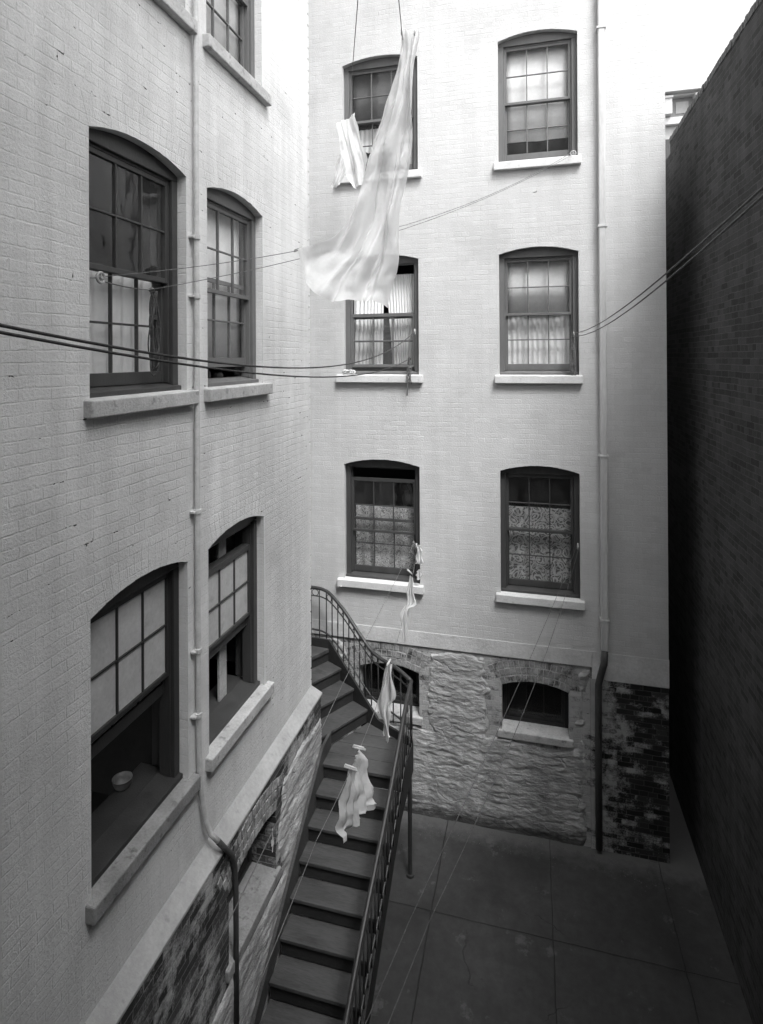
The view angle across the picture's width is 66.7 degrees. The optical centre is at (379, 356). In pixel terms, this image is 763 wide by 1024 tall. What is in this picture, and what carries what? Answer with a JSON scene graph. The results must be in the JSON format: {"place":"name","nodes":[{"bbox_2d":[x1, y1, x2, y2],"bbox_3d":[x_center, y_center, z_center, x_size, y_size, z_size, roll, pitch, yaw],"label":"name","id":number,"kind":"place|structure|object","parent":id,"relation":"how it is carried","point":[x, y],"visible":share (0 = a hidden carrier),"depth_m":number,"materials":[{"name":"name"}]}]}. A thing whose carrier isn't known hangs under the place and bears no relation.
{"place":"outdoors","nodes":[
{"label":"outdoors","id":0,"kind":"place"},
{"bbox_2d":[280,773,752,1023],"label":"ground","id":1,"kind":"structure","parent":0,"point":[521,933],"depth_m":6.39,"materials":[{"name":"concrete"}]},
{"bbox_2d":[0,0,321,1023],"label":"tenement","id":2,"kind":"structure","parent":1,"relation":"on","point":[150,136],"depth_m":4.21,"materials":[{"name":"white brick"}]},
{"bbox_2d":[89,270,151,373],"bbox_3d":[-1.837,-0.195,4.022,0.048,0.778,0.845,0,0,15],"label":"curtain","id":3,"kind":"object","parent":2,"relation":"hanging from","point":[123,305],"visible":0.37,"depth_m":4.05,"materials":[{"name":"white fabric"}]},
{"bbox_2d":[112,771,132,791],"bbox_3d":[-1.893,3.142,4.274,0.144,0.076,0.144,0,0,15],"label":"bowl","id":4,"kind":"object","parent":2,"relation":"on","point":[122,780],"visible":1,"depth_m":4.30,"materials":[{"name":"grey ceramic"}]},
{"bbox_2d":[81,89,198,418],"bbox_3d":[-1.780,-0.651,4.011,0.485,2.042,1.147,0,0,15],"label":"window","id":5,"kind":"structure","parent":2,"relation":"in","point":[120,393],"depth_m":4.10,"materials":[{"name":"paint"}]},
{"bbox_2d":[83,533,200,925],"bbox_3d":[-1.765,2.314,4.002,0.485,2.061,1.146,0,0,15],"label":"window","id":6,"kind":"structure","parent":2,"relation":"in","point":[135,632],"depth_m":4.02,"materials":[{"name":"paint"}]},
{"bbox_2d":[153,0,197,34],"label":"window","id":7,"kind":"structure","parent":2,"relation":"in","point":[173,8],"depth_m":4.30,"materials":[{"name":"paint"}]},
{"bbox_2d":[212,372,222,377],"bbox_3d":[-1.521,0.176,5.463,0.102,0.060,0.102,0,0,15],"label":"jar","id":8,"kind":"object","parent":2,"relation":"on","point":[217,374],"visible":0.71,"depth_m":5.42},
{"bbox_2d":[217,539,226,701],"bbox_3d":[-1.468,2.421,5.409,0.025,1.524,0.130,0,0,15],"label":"cupboard board","id":9,"kind":"object","parent":2,"relation":"on","point":[221,663],"visible":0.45,"depth_m":5.39,"materials":[{"name":"wood"}]},
{"bbox_2d":[202,0,271,106],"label":"window","id":10,"kind":"structure","parent":2,"relation":"in","point":[229,38],"depth_m":5.47,"materials":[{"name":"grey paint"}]},
{"bbox_2d":[203,162,272,401],"bbox_3d":[-1.445,-0.649,5.288,0.485,2.041,1.168,0,0,15],"label":"window","id":11,"kind":"structure","parent":2,"relation":"in","point":[231,299],"depth_m":5.39,"materials":[{"name":"grey paint"}]},
{"bbox_2d":[204,494,273,772],"bbox_3d":[-1.430,2.316,5.279,0.485,2.062,1.168,0,0,15],"label":"window","id":12,"kind":"structure","parent":2,"relation":"in","point":[232,578],"depth_m":5.36,"materials":[{"name":"paint"}]},
{"bbox_2d":[217,773,283,983],"bbox_3d":[-1.283,4.628,5.312,0.375,1.058,1.290,0,0,15],"label":"window","id":13,"kind":"structure","parent":2,"relation":"in","point":[264,879],"depth_m":5.35,"materials":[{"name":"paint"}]},
{"bbox_2d":[348,0,402,118],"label":"clothesline","id":14,"kind":"object","parent":2,"relation":"attached to","point":[354,43],"visible":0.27,"depth_m":4.47,"materials":[{"name":"fabric"}]},
{"bbox_2d":[332,152,345,188],"bbox_3d":[-0.500,-2.690,7.895,0.305,0.804,0.072,0,0,15],"label":"hanging garment","id":15,"kind":"object","parent":14,"relation":"hanging from","point":[339,173],"visible":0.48,"depth_m":7.90,"materials":[{"name":"white fabric"}]},
{"bbox_2d":[336,113,367,188],"bbox_3d":[-0.328,-2.444,6.906,0.385,0.904,0.107,0,0,7],"label":"hanging garment","id":16,"kind":"object","parent":14,"relation":"hanging from","point":[353,155],"visible":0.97,"depth_m":6.91,"materials":[{"name":"fabric"}]},
{"bbox_2d":[298,29,419,307],"bbox_3d":[-0.167,-1.507,4.690,0.982,2.215,0.326,0,0,-8],"label":"bed sheet","id":17,"kind":"object","parent":14,"relation":"hanging from","point":[356,257],"visible":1,"depth_m":4.71,"materials":[{"name":"fabric"}]},
{"bbox_2d":[250,585,413,1023],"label":"staircase","id":18,"kind":"structure","parent":1,"relation":"on","point":[346,997],"depth_m":6.04,"materials":[{"name":"black metal"}]},
{"bbox_2d":[307,0,669,863],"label":"tenement","id":19,"kind":"structure","parent":1,"relation":"on","point":[467,440],"depth_m":7.87,"materials":[{"name":"white brick"}]},
{"bbox_2d":[0,323,415,377],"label":"clothesline","id":20,"kind":"object","parent":19,"relation":"attached to","point":[80,341],"visible":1,"depth_m":2.11,"materials":[{"name":"fabric"}]},
{"bbox_2d":[406,360,411,395],"bbox_3d":[0.417,0.294,8.072,0.081,0.507,0.054,0,0,15],"label":"coiled rope","id":21,"kind":"object","parent":20,"relation":"hanging from","point":[409,368],"visible":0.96,"depth_m":8.06,"materials":[{"name":"grey fabric"}]},
{"bbox_2d":[178,543,417,1023],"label":"clothesline","id":22,"kind":"object","parent":19,"relation":"attached to","point":[274,828],"visible":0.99,"depth_m":2.35,"materials":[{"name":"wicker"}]},
{"bbox_2d":[344,763,357,771],"bbox_3d":[-0.168,2.439,3.439,0.086,0.041,0.017,0,0,11],"label":"clothes peg","id":23,"kind":"object","parent":22,"relation":"attached to","point":[350,767],"visible":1,"depth_m":3.43,"materials":[{"name":"white wood"}]},
{"bbox_2d":[335,749,376,842],"bbox_3d":[-0.151,2.659,3.570,0.112,0.431,0.350,0,0,33],"label":"washed cloth","id":24,"kind":"object","parent":22,"relation":"hanging from","point":[356,799],"visible":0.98,"depth_m":3.55,"materials":[{"name":"white fabric"}]},
{"bbox_2d":[352,744,365,750],"bbox_3d":[-0.129,2.500,3.708,0.086,0.034,0.017,0,0,11],"label":"clothes peg","id":25,"kind":"object","parent":22,"relation":"attached to","point":[358,747],"visible":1,"depth_m":3.70,"materials":[{"name":"white wood"}]},
{"bbox_2d":[377,663,395,742],"bbox_3d":[0.066,3.115,5.236,0.091,0.704,0.182,0,0,-39],"label":"washed cloth","id":26,"kind":"object","parent":22,"relation":"hanging from","point":[386,699],"visible":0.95,"depth_m":5.22,"materials":[{"name":"white fabric"}]},
{"bbox_2d":[400,576,415,642],"bbox_3d":[0.362,3.190,7.289,0.193,0.842,0.122,0,0,-14],"label":"washed cloth","id":27,"kind":"object","parent":22,"relation":"hanging from","point":[410,602],"visible":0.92,"depth_m":7.29,"materials":[{"name":"white fabric"}]},
{"bbox_2d":[410,541,415,559],"bbox_3d":[0.473,2.729,8.139,0.093,0.263,0.046,0,0,15],"label":"coiled rope","id":28,"kind":"object","parent":22,"relation":"hanging from","point":[414,554],"visible":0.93,"depth_m":8.13,"materials":[{"name":"grey fabric"}]},
{"bbox_2d":[416,545,423,564],"bbox_3d":[0.556,2.740,8.021,0.109,0.271,0.050,0,0,33],"label":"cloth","id":29,"kind":"object","parent":22,"relation":"hanging from","point":[419,559],"visible":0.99,"depth_m":8.02,"materials":[{"name":"white fabric"}]},
{"bbox_2d":[90,150,575,292],"bbox_3d":[0.328,-1.563,5.665,5.924,2.233,0.270,0,0,-43],"label":"clothesline","id":30,"kind":"object","parent":19,"relation":"attached to","point":[99,276],"visible":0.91,"depth_m":4.25,"materials":[{"name":"fabric"}]},
{"bbox_2d":[147,291,160,375],"bbox_3d":[-1.592,-0.160,4.095,0.054,0.604,0.139,0,0,15],"label":"coiled rope","id":31,"kind":"object","parent":30,"relation":"hanging from","point":[153,308],"visible":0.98,"depth_m":4.08,"materials":[{"name":"grey fabric"}]},
{"bbox_2d":[342,370,355,373],"bbox_3d":[-0.438,0.226,8.338,0.204,0.071,0.061,0,0,15],"label":"bundle","id":32,"kind":"object","parent":19,"relation":"on","point":[348,371],"visible":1,"depth_m":8.32,"materials":[{"name":"white fabric"}]},
{"bbox_2d":[359,129,377,152],"bbox_3d":[0.066,-3.176,8.514,0.897,0.348,0.033,0,0,15],"label":"curtain","id":33,"kind":"object","parent":19,"relation":"hanging from","point":[366,137],"visible":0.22,"depth_m":8.58,"materials":[{"name":"white fabric"}]},
{"bbox_2d":[354,300,383,363],"bbox_3d":[-0.158,-0.504,8.558,0.480,1.368,0.044,0,0,15],"label":"curtain","id":34,"kind":"object","parent":19,"relation":"hanging from","point":[363,332],"visible":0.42,"depth_m":8.56,"materials":[{"name":"white fabric"}]},
{"bbox_2d":[336,241,422,382],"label":"window","id":35,"kind":"structure","parent":19,"relation":"in","point":[397,374],"depth_m":8.30,"materials":[{"name":"grey paint"}]},
{"bbox_2d":[338,40,421,184],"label":"window","id":36,"kind":"structure","parent":19,"relation":"in","point":[373,79],"depth_m":8.42,"materials":[{"name":"grey paint"}]},
{"bbox_2d":[337,445,423,594],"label":"window","id":37,"kind":"structure","parent":19,"relation":"in","point":[372,577],"depth_m":8.33,"materials":[{"name":"paint"}]},
{"bbox_2d":[356,505,413,568],"bbox_3d":[0.095,2.654,8.487,0.897,0.928,0.027,0,0,15],"label":"lace curtain","id":38,"kind":"object","parent":19,"relation":"hanging from","point":[384,555],"visible":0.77,"depth_m":8.49,"materials":[{"name":"white fabric"}]},
{"bbox_2d":[347,642,431,725],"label":"window","id":39,"kind":"structure","parent":19,"relation":"in","point":[417,720],"depth_m":8.27,"materials":[{"name":"paint"}]},
{"bbox_2d":[388,274,413,363],"bbox_3d":[0.312,-0.507,8.435,0.431,1.368,0.043,0,0,15],"label":"curtain","id":40,"kind":"object","parent":19,"relation":"hanging from","point":[401,299],"visible":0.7,"depth_m":8.43,"materials":[{"name":"white fabric"}]},
{"bbox_2d":[416,569,421,579],"bbox_3d":[0.548,3.031,8.048,0.089,0.150,0.032,0,0,15],"label":"rag","id":41,"kind":"object","parent":19,"relation":"on","point":[418,574],"visible":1,"depth_m":8.05,"materials":[{"name":"white fabric"}]},
{"bbox_2d":[365,543,578,1023],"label":"clothesline","id":42,"kind":"object","parent":19,"relation":"attached to","point":[452,829],"visible":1,"depth_m":2.59,"materials":[{"name":"grey fabric"}]},
{"bbox_2d":[488,660,578,748],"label":"window","id":43,"kind":"structure","parent":19,"relation":"in","point":[553,731],"depth_m":7.80,"materials":[{"name":"paint"}]},
{"bbox_2d":[493,13,581,171],"bbox_3d":[2.145,-3.525,7.897,1.147,2.041,0.485,0,0,15],"label":"window","id":44,"kind":"structure","parent":19,"relation":"in","point":[537,72],"depth_m":7.86,"materials":[{"name":"grey paint"}]},
{"bbox_2d":[508,315,568,363],"bbox_3d":[2.180,-0.193,7.953,0.814,0.758,0.040,0,0,15],"label":"curtain","id":45,"kind":"object","parent":19,"relation":"hanging from","point":[538,349],"visible":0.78,"depth_m":7.95,"materials":[{"name":"white fabric"}]},
{"bbox_2d":[494,231,582,383],"bbox_3d":[2.161,-0.654,7.888,1.148,2.032,0.485,0,0,15],"label":"window","id":46,"kind":"structure","parent":19,"relation":"in","point":[540,280],"depth_m":7.84,"materials":[{"name":"grey paint"}]},
{"bbox_2d":[509,506,570,582],"bbox_3d":[2.192,2.597,7.936,0.814,1.058,0.024,0,0,15],"label":"lace curtain","id":47,"kind":"object","parent":19,"relation":"hanging from","point":[560,544],"visible":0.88,"depth_m":7.94,"materials":[{"name":"white fabric"}]},
{"bbox_2d":[495,451,584,610],"bbox_3d":[2.175,2.276,7.880,1.147,2.046,0.485,0,0,15],"label":"window","id":48,"kind":"structure","parent":19,"relation":"in","point":[531,592],"depth_m":7.76,"materials":[{"name":"paint"}]},
{"bbox_2d":[573,186,762,336],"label":"clothesline","id":49,"kind":"object","parent":19,"relation":"attached to","point":[724,222],"visible":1,"depth_m":2.15,"materials":[{"name":"fabric"}]},
{"bbox_2d":[569,335,575,375],"bbox_3d":[2.526,0.007,7.577,0.084,0.560,0.054,0,0,15],"label":"coiled rope","id":50,"kind":"object","parent":49,"relation":"hanging from","point":[571,355],"visible":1,"depth_m":7.57,"materials":[{"name":"grey fabric"}]},
{"bbox_2d":[400,818,669,897],"bbox_3d":[1.670,6.394,7.420,3.802,0.011,0.693,0,0,15],"label":"grit","id":51,"kind":"object","parent":1,"relation":"on","point":[529,844],"visible":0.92,"depth_m":7.57,"materials":[{"name":"grey gravel"}]},
{"bbox_2d":[665,0,762,1023],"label":"brick building","id":52,"kind":"structure","parent":1,"relation":"on","point":[714,289],"depth_m":6.38,"materials":[{"name":"brick"}]},
{"bbox_2d":[665,80,705,160],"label":"building","id":53,"kind":"structure","parent":0,"point":[679,97],"depth_m":21.69,"materials":[{"name":"paint"}]},
{"bbox_2d":[665,139,669,160],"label":"window","id":54,"kind":"structure","parent":53,"relation":"in","point":[667,146],"depth_m":21.94,"materials":[{"name":"paint"}]},
{"bbox_2d":[664,0,755,84],"label":"sky","id":55,"kind":"structure","parent":0,"point":[697,32],"materials":[{"name":"white"}]}
]}

